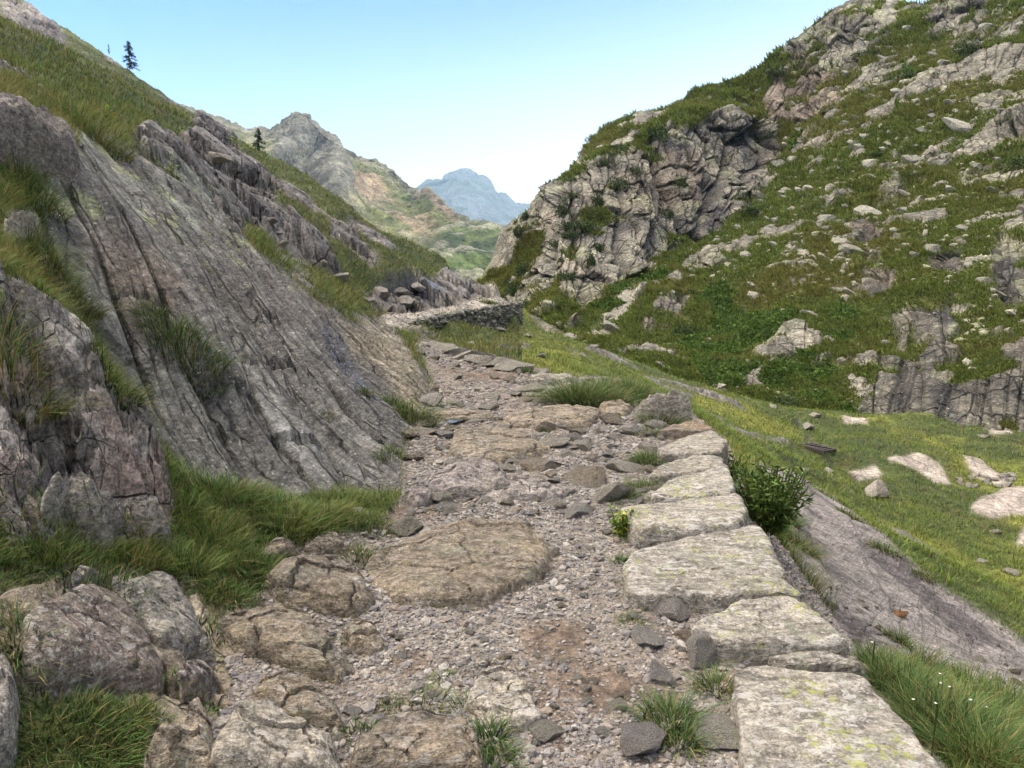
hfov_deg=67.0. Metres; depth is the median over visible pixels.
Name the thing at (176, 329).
grass tuft
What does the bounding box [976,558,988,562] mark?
meadow stone
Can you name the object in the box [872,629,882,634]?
slab pebble
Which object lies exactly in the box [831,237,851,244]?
mountain rock
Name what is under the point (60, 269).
grass tuft
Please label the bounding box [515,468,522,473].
flat stone
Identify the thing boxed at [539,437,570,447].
stone
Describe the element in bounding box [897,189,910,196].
mountain rock
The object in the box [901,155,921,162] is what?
mountain rock
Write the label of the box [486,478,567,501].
dark rock
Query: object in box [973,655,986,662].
slab pebble
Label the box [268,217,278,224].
slope rock
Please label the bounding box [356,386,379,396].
grass tuft
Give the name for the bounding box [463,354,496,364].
kerb stone
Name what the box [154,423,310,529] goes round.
grass tuft
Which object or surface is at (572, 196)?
mountain shrub
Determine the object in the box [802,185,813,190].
mountain rock
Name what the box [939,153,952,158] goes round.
mountain rock
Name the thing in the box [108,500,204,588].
grass tuft
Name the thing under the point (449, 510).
path stone
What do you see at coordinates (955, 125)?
mountain rock
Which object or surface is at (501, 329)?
slope rock
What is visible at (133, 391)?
grass tuft
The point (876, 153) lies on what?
mountain shrub
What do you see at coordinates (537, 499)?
path stone
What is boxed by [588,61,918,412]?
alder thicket
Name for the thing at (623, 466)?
stone
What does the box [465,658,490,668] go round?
rock
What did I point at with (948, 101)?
mountain rock
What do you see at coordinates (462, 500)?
flat stone
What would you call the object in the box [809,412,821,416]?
meadow stone
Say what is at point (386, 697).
path stone
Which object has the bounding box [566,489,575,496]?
path stone
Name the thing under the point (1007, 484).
rubble stone
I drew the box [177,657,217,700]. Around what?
rock
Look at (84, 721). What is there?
grass tuft
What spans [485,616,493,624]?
path stone
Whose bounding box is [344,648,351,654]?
path stone
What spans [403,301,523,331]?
stone wall
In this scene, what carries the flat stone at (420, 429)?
on the path at (623, 683)
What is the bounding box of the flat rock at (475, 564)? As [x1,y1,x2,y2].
[364,517,553,610]
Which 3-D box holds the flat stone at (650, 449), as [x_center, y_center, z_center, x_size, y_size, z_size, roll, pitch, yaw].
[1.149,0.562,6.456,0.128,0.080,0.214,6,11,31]
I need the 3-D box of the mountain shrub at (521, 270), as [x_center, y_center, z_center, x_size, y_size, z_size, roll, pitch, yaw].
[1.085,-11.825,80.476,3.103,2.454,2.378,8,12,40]
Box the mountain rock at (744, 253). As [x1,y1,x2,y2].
[740,251,750,256]
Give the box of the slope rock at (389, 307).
[386,305,392,311]
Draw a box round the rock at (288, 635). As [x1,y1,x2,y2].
[222,601,353,683]
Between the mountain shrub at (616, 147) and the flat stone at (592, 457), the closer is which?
the flat stone at (592, 457)
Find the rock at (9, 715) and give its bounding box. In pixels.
[0,653,20,767]
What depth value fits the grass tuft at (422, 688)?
2.83 m
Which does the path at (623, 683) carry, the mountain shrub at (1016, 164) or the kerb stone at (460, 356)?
the kerb stone at (460, 356)
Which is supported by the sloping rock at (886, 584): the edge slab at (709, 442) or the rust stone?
the rust stone
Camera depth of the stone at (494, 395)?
8.88 m
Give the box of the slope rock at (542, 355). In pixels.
[538,353,545,357]
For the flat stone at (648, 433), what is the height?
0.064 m
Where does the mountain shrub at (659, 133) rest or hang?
on the mountain at (701, 203)
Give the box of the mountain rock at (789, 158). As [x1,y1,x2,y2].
[786,156,796,163]
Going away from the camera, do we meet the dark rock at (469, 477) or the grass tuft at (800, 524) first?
the dark rock at (469, 477)
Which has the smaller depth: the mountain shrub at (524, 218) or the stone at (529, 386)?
the stone at (529, 386)
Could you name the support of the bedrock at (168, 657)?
on the hillside
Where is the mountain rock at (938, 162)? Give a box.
[932,159,947,167]
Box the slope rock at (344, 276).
[334,272,348,280]
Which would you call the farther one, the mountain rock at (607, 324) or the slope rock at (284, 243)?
the mountain rock at (607, 324)
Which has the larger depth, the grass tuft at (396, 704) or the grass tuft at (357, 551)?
the grass tuft at (357, 551)
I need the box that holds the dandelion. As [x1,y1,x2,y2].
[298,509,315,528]
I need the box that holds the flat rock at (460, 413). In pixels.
[434,407,500,421]
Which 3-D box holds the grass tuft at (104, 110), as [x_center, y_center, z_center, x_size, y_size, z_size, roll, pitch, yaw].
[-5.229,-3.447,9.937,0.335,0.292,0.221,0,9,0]
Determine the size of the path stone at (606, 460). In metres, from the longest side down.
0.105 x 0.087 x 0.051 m
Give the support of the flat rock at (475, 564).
on the path at (623, 683)
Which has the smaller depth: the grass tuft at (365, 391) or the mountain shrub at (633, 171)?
the grass tuft at (365, 391)
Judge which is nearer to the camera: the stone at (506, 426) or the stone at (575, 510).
the stone at (575, 510)
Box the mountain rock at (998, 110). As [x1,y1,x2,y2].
[995,108,1004,112]
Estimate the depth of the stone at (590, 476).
5.63 m
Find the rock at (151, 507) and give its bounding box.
[125,494,171,541]
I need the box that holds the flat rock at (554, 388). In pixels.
[541,382,577,396]
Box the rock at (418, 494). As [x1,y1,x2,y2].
[403,479,432,508]
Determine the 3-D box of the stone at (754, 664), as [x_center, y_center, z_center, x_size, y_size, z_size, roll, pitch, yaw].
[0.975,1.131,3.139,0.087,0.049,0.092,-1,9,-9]
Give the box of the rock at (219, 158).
[208,151,232,164]
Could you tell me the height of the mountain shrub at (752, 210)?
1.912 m
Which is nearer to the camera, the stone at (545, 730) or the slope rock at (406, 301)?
the stone at (545, 730)
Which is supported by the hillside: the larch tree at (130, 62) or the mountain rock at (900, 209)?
the larch tree at (130, 62)
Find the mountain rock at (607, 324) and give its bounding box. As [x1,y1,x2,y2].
[603,319,618,330]
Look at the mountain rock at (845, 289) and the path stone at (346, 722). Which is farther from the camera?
the mountain rock at (845, 289)
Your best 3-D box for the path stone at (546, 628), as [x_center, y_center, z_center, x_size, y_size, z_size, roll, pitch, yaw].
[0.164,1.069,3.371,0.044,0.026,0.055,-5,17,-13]
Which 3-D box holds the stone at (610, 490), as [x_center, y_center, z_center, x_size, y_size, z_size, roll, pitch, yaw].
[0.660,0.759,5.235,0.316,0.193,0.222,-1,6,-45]
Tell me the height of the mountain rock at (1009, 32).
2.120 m
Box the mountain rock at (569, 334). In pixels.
[563,332,577,339]
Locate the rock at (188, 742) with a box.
[144,697,214,767]
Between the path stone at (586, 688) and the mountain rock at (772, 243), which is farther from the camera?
the mountain rock at (772, 243)
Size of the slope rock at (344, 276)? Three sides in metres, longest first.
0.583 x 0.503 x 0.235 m
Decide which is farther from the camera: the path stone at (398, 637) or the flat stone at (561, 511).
the flat stone at (561, 511)
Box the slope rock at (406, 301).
[397,295,414,307]
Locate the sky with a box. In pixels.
[24,0,929,203]
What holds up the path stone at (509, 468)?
on the path at (623, 683)
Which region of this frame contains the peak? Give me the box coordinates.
[178,103,503,281]
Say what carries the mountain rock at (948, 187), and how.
on the mountain at (701, 203)
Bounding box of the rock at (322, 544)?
[304,531,347,554]
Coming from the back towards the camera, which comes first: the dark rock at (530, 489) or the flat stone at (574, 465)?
the flat stone at (574, 465)
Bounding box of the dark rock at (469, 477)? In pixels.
[427,456,509,499]
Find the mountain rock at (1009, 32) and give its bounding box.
[1001,30,1019,34]
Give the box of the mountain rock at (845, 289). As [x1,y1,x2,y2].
[843,287,854,293]
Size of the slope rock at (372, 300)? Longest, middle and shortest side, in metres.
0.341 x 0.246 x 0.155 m
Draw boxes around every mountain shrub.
[500,291,508,300]
[503,277,521,296]
[513,225,524,237]
[513,260,533,278]
[518,299,531,307]
[519,212,527,222]
[548,238,558,247]
[548,269,574,283]
[552,220,573,234]
[554,197,569,217]
[558,192,579,200]
[561,230,581,239]
[563,177,576,182]
[570,220,595,232]
[583,248,596,269]
[584,134,594,141]
[590,190,604,206]
[593,242,606,251]
[596,158,610,168]
[607,175,628,190]
[609,143,628,151]
[627,165,643,175]
[646,122,669,142]
[658,207,673,218]
[671,174,688,187]
[671,324,699,335]
[709,97,726,101]
[736,203,772,216]
[761,328,771,336]
[765,67,786,77]
[765,394,798,406]
[850,50,879,56]
[866,151,884,156]
[888,69,916,79]
[952,34,981,54]
[996,154,1023,170]
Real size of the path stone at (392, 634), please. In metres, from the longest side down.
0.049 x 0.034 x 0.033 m
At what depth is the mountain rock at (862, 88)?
99.31 m
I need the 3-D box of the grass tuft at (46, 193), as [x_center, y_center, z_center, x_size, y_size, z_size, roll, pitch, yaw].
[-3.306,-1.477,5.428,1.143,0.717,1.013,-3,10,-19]
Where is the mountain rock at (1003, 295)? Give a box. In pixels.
[990,287,1007,297]
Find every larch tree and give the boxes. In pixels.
[121,41,140,70]
[251,128,267,154]
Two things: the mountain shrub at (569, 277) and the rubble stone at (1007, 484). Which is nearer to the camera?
the rubble stone at (1007, 484)
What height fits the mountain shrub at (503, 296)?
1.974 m
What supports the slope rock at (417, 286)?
on the hillside ledges
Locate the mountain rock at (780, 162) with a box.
[771,159,785,166]
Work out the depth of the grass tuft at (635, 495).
5.19 m
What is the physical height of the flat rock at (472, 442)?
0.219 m
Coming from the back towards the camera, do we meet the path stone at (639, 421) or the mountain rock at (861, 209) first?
the mountain rock at (861, 209)
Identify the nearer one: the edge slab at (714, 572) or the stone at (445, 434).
the edge slab at (714, 572)
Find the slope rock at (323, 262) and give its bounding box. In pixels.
[319,260,327,267]
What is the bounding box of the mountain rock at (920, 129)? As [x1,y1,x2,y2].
[915,127,926,132]
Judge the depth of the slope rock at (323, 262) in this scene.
19.20 m
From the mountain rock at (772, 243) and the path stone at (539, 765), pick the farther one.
the mountain rock at (772, 243)
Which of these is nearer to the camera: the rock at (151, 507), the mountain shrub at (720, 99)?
the rock at (151, 507)
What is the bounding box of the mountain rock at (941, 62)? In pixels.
[937,60,950,64]
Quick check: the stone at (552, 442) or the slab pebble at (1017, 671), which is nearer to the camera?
the slab pebble at (1017, 671)
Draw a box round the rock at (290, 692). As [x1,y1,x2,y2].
[250,669,343,731]
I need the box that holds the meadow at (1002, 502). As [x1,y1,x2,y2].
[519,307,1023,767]
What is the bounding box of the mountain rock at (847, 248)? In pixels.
[838,244,865,255]
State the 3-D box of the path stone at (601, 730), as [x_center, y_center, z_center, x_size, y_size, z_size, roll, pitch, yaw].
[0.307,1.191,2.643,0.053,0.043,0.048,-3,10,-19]
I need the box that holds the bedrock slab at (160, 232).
[34,131,432,497]
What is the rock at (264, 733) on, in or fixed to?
on the path at (623, 683)
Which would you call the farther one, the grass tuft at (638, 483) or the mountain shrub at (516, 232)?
the mountain shrub at (516, 232)
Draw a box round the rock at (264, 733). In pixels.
[210,699,340,767]
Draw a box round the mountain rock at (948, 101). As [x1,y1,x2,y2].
[943,99,953,104]
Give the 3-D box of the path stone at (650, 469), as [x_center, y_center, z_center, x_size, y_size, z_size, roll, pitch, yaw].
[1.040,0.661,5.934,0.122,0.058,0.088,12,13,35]
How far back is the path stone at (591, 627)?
3.36 m
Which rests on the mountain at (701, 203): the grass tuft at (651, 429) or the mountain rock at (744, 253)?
the mountain rock at (744, 253)
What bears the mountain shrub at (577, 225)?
on the mountain at (701, 203)
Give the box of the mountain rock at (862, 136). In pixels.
[859,133,868,138]
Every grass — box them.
[0,85,1023,767]
[476,0,1023,430]
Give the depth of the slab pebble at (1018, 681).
6.02 m
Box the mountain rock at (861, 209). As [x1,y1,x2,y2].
[853,205,881,215]
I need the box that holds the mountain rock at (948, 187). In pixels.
[945,185,957,192]
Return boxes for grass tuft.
[0,134,104,224]
[0,193,143,321]
[0,287,134,425]
[0,448,178,625]
[0,594,88,684]
[0,630,162,767]
[46,92,156,163]
[47,308,176,414]
[79,687,182,747]
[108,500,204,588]
[116,290,275,401]
[150,152,191,181]
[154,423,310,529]
[161,663,219,717]
[168,508,281,589]
[181,565,266,611]
[198,612,232,655]
[208,483,370,541]
[213,650,231,678]
[293,488,398,513]
[321,407,341,420]
[328,537,390,569]
[333,713,376,746]
[340,507,409,537]
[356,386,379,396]
[369,691,413,719]
[370,442,407,465]
[376,390,416,412]
[387,396,454,427]
[390,678,464,712]
[422,666,460,692]
[426,687,474,718]
[465,707,530,763]
[477,729,536,767]
[480,299,496,304]
[507,364,537,373]
[508,367,639,407]
[561,368,650,407]
[592,485,650,504]
[595,372,681,403]
[597,684,738,753]
[607,551,630,564]
[612,611,658,628]
[621,449,664,466]
[621,476,662,491]
[623,408,699,426]
[629,422,665,437]
[641,705,732,767]
[667,660,738,702]
[739,465,799,501]
[782,528,834,559]
[790,504,829,529]
[832,506,880,523]
[848,633,954,677]
[848,637,1009,719]
[864,656,1023,761]
[866,537,906,557]
[867,622,929,656]
[888,688,1023,767]
[905,565,951,583]
[937,659,1023,718]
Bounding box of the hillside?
[0,0,521,767]
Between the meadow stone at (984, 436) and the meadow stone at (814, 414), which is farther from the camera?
the meadow stone at (814, 414)
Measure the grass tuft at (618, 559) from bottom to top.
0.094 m
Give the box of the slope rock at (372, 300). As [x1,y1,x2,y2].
[365,297,375,303]
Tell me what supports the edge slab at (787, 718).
on the path at (623, 683)
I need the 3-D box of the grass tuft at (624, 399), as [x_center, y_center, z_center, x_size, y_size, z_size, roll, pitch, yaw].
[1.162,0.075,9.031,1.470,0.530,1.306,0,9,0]
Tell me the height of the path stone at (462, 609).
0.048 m
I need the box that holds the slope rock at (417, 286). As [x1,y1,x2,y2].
[411,282,425,291]
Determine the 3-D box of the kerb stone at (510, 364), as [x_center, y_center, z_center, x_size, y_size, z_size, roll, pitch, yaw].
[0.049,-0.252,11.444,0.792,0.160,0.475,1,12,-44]
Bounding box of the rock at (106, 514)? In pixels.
[40,471,124,552]
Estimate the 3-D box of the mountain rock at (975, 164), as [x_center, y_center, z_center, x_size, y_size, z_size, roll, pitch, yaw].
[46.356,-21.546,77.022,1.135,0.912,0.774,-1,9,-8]
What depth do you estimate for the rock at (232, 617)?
3.11 m
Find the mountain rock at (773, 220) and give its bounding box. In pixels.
[770,217,778,222]
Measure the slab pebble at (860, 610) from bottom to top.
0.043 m
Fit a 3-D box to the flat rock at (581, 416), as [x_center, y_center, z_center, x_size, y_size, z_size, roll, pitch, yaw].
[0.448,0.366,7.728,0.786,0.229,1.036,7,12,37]
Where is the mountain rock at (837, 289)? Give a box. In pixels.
[830,287,842,291]
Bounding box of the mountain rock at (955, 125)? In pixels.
[941,117,973,132]
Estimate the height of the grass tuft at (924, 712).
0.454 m
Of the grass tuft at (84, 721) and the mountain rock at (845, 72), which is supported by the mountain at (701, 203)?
the mountain rock at (845, 72)
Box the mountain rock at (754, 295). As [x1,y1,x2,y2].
[748,291,760,298]
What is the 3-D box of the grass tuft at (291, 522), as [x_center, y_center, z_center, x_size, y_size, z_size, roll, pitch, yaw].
[-1.275,0.674,4.207,0.942,0.303,0.864,-7,12,-39]
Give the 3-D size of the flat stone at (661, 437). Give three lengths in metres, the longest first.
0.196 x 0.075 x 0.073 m
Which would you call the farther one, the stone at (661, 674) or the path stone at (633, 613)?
the path stone at (633, 613)
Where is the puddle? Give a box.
[448,418,465,422]
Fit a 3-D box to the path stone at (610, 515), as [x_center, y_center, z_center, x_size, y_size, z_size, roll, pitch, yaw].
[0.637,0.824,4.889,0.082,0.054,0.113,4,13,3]
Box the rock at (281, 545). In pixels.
[259,537,299,560]
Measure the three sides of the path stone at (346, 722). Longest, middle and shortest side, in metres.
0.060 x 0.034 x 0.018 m
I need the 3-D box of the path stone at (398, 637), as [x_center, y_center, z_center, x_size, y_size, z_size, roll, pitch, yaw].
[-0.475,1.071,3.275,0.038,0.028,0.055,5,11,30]
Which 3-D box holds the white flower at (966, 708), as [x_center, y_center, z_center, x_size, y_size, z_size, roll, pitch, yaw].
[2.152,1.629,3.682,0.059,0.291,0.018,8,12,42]
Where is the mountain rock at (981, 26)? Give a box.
[978,23,996,30]
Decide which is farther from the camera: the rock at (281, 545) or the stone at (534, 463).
the stone at (534, 463)
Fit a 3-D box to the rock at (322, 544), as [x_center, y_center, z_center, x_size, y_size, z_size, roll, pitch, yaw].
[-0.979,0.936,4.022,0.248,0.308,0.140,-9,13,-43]
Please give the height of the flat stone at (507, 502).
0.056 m
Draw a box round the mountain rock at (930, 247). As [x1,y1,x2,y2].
[923,244,942,253]
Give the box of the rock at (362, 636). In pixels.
[344,618,384,656]
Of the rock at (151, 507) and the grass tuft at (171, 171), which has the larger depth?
the grass tuft at (171, 171)
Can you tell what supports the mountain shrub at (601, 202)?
on the mountain at (701, 203)
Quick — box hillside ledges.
[0,0,517,350]
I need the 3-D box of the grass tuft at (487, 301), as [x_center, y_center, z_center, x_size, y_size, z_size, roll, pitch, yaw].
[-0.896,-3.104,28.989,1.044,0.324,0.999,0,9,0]
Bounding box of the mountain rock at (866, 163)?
[861,159,878,168]
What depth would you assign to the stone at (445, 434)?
7.05 m
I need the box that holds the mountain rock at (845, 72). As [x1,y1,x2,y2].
[842,70,850,76]
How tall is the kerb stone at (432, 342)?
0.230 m
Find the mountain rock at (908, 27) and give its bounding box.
[902,25,912,29]
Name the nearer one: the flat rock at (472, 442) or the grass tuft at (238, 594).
the grass tuft at (238, 594)
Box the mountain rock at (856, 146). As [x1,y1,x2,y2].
[849,143,863,150]
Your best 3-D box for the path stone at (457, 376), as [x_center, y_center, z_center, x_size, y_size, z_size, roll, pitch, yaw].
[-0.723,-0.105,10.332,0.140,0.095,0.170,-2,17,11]
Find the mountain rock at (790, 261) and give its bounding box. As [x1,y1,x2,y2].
[781,260,794,265]
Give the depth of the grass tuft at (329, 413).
6.72 m
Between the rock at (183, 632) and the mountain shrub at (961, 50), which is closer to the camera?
the rock at (183, 632)
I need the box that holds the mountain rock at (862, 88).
[858,87,869,90]
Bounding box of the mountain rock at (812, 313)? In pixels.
[805,311,819,316]
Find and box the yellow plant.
[604,503,639,537]
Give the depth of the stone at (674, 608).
3.51 m
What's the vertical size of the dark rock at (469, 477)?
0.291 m
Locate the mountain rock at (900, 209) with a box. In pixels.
[895,207,906,212]
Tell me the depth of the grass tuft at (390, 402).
7.71 m
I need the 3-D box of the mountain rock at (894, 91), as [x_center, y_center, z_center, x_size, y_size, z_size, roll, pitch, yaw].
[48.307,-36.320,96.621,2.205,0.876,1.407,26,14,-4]
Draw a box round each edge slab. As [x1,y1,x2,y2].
[618,493,748,548]
[620,525,801,613]
[649,455,728,485]
[650,467,735,503]
[657,430,727,464]
[659,419,713,439]
[691,596,848,665]
[730,666,939,767]
[767,651,861,675]
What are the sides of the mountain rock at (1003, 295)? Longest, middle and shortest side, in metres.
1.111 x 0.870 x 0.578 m
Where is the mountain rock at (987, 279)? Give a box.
[975,277,993,282]
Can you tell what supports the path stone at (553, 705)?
on the path at (623, 683)
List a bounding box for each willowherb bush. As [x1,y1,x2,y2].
[727,451,752,480]
[730,456,814,535]
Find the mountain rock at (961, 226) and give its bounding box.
[955,224,967,229]
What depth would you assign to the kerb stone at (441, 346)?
13.23 m
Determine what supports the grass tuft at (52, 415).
on the rock outcrop
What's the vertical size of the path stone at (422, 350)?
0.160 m
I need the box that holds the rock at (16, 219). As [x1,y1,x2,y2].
[2,210,40,244]
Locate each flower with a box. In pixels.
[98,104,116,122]
[870,641,877,667]
[912,698,921,730]
[931,700,938,755]
[960,699,971,728]
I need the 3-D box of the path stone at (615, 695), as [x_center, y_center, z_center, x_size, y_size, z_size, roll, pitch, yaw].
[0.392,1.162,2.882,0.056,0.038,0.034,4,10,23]
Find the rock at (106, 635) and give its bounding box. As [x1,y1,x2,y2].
[21,584,166,702]
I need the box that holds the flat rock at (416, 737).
[349,707,485,767]
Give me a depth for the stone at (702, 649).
3.08 m
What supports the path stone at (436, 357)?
on the path at (623, 683)
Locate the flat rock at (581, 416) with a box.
[501,404,602,430]
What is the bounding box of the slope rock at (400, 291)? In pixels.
[394,287,409,296]
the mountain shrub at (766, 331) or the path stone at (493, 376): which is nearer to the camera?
the path stone at (493, 376)
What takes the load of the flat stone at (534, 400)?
on the path at (623, 683)
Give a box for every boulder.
[0,92,80,188]
[637,390,692,423]
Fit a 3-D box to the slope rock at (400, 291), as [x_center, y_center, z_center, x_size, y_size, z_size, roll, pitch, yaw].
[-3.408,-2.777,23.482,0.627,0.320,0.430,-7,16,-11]
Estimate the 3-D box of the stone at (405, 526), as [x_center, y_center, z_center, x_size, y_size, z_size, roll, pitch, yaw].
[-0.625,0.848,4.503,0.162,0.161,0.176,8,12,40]
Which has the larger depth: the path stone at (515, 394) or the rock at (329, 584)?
the path stone at (515, 394)
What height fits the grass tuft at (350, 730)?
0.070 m
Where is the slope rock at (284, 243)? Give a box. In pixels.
[279,240,288,246]
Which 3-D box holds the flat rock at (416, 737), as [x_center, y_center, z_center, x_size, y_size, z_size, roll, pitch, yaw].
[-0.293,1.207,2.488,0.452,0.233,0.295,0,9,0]
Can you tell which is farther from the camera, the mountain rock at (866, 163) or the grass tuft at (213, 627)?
the mountain rock at (866, 163)
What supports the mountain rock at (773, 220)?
on the mountain at (701, 203)
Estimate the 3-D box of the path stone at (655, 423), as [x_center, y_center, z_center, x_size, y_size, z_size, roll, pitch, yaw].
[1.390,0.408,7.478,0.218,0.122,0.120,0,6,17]
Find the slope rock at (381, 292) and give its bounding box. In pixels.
[374,286,387,298]
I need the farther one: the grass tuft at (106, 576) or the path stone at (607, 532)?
the path stone at (607, 532)
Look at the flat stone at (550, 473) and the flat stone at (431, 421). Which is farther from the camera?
the flat stone at (431, 421)
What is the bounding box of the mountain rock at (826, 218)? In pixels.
[817,214,835,222]
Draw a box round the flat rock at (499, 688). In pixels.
[465,665,542,733]
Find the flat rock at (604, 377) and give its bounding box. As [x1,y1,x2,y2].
[593,376,611,381]
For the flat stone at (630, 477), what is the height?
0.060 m
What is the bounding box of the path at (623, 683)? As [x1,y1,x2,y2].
[213,293,942,767]
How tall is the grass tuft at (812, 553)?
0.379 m
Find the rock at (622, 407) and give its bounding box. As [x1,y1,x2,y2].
[598,399,633,416]
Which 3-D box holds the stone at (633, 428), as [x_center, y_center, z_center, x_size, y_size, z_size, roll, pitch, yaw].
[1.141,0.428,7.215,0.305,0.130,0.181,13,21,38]
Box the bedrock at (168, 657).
[0,570,261,747]
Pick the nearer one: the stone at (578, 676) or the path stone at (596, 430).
the stone at (578, 676)
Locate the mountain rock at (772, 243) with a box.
[768,241,776,247]
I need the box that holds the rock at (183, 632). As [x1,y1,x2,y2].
[111,571,216,669]
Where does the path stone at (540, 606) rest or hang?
on the path at (623, 683)
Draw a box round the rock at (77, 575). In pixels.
[71,565,100,588]
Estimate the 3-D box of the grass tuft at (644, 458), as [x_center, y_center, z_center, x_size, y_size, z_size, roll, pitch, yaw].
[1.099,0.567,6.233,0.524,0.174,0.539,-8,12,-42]
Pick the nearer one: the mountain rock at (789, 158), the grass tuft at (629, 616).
the grass tuft at (629, 616)
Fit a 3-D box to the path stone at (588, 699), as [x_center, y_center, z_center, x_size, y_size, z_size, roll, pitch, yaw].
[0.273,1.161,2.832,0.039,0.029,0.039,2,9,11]
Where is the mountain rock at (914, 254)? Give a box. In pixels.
[909,251,919,257]
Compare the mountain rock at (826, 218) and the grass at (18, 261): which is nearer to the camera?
the grass at (18, 261)
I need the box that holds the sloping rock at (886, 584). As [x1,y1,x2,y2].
[759,464,1023,697]
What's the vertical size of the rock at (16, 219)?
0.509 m
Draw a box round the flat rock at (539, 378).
[523,373,575,385]
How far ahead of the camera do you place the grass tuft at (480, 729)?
2.60 m
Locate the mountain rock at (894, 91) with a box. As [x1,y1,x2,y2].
[890,88,900,94]
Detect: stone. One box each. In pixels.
[327,631,334,636]
[335,732,343,740]
[342,705,361,714]
[343,718,353,726]
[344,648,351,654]
[348,710,360,719]
[382,695,389,703]
[387,632,396,636]
[388,515,423,537]
[394,634,403,640]
[397,649,406,659]
[401,427,419,438]
[403,451,424,460]
[404,507,413,514]
[412,420,428,426]
[414,426,434,432]
[415,348,425,353]
[419,393,443,406]
[422,429,436,434]
[424,417,434,427]
[425,341,437,345]
[428,690,438,698]
[429,355,439,360]
[429,384,438,392]
[430,342,457,351]
[431,492,453,503]
[434,445,447,450]
[435,430,454,437]
[435,501,458,511]
[441,506,457,514]
[443,425,460,430]
[444,347,469,355]
[445,399,464,407]
[445,458,458,465]
[451,362,460,366]
[453,350,494,359]
[453,373,461,378]
[456,497,474,502]
[456,606,468,612]
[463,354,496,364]
[464,418,483,423]
[465,627,474,634]
[478,403,498,409]
[479,496,493,504]
[480,636,488,642]
[482,391,499,400]
[483,357,508,366]
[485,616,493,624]
[489,374,500,378]
[493,359,533,371]
[496,653,511,660]
[498,424,512,428]
[500,499,513,505]
[501,464,515,472]
[502,377,514,381]
[506,458,513,463]
[510,391,521,396]
[511,458,520,465]
[512,382,546,391]
[513,453,526,458]
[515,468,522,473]
[519,396,533,401]
[520,456,563,471]
[528,719,563,742]
[530,398,545,405]
[531,496,540,501]
[531,739,540,746]
[533,651,540,658]
[534,603,547,609]
[535,763,542,767]
[536,421,554,431]
[537,368,549,373]
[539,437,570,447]
[541,497,565,507]
[544,626,555,633]
[545,470,556,476]
[546,477,559,482]
[548,703,558,708]
[552,548,559,557]
[554,502,566,509]
[557,509,566,514]
[557,602,566,607]
[557,658,565,664]
[559,449,577,457]
[563,466,605,487]
[564,503,591,518]
[565,425,579,429]
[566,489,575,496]
[567,432,582,440]
[567,535,574,539]
[569,427,585,434]
[569,444,578,449]
[572,440,592,451]
[572,463,581,468]
[573,554,586,557]
[573,673,587,683]
[574,584,583,589]
[579,592,587,597]
[579,685,591,691]
[582,696,591,704]
[585,545,595,550]
[586,624,595,630]
[587,676,599,684]
[588,453,597,462]
[588,575,595,580]
[590,427,601,433]
[590,483,634,503]
[593,726,610,737]
[598,458,608,462]
[599,412,621,424]
[601,529,611,535]
[602,450,614,457]
[605,460,641,472]
[606,432,621,441]
[606,443,617,447]
[606,510,617,517]
[607,697,627,711]
[610,692,623,698]
[616,667,624,672]
[618,424,642,435]
[619,721,665,755]
[623,475,640,480]
[630,610,639,619]
[630,625,663,648]
[632,488,645,494]
[632,497,643,505]
[634,418,642,423]
[635,465,656,473]
[637,443,656,450]
[639,467,654,473]
[642,486,655,491]
[643,430,655,436]
[643,447,656,454]
[644,419,666,428]
[650,660,678,688]
[652,597,690,621]
[656,433,664,439]
[672,629,690,641]
[677,646,686,653]
[686,630,717,668]
[691,713,739,748]
[746,662,764,667]
[803,422,814,428]
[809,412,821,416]
[893,610,907,618]
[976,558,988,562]
[977,434,990,437]
[989,529,1001,533]
[1002,482,1012,486]
[1003,567,1019,575]
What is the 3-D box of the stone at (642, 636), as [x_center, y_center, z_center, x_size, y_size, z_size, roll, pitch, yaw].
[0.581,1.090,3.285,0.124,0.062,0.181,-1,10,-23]
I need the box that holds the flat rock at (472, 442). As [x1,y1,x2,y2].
[448,425,551,463]
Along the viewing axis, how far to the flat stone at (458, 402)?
8.55 m
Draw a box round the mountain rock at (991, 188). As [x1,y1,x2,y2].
[986,186,999,192]
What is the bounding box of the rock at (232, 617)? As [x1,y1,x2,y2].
[220,609,246,635]
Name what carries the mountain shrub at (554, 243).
on the mountain at (701, 203)
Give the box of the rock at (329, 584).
[261,554,375,618]
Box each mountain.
[416,168,529,225]
[474,0,1023,432]
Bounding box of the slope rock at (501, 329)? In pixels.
[494,326,505,333]
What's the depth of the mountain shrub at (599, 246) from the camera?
74.08 m
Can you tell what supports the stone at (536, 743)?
on the path at (623, 683)
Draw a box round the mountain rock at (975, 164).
[970,163,981,169]
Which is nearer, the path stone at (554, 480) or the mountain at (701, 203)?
the path stone at (554, 480)
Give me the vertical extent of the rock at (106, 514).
0.629 m
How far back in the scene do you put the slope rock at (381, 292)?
21.79 m
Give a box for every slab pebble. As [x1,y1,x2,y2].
[829,601,838,607]
[856,607,864,614]
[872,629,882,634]
[970,665,979,670]
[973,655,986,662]
[1010,678,1022,685]
[1012,669,1022,674]
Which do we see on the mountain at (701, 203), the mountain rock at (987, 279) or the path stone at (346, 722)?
the mountain rock at (987, 279)
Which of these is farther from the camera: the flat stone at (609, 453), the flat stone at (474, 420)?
the flat stone at (474, 420)
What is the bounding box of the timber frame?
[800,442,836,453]
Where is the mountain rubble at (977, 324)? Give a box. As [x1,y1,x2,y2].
[600,11,1022,404]

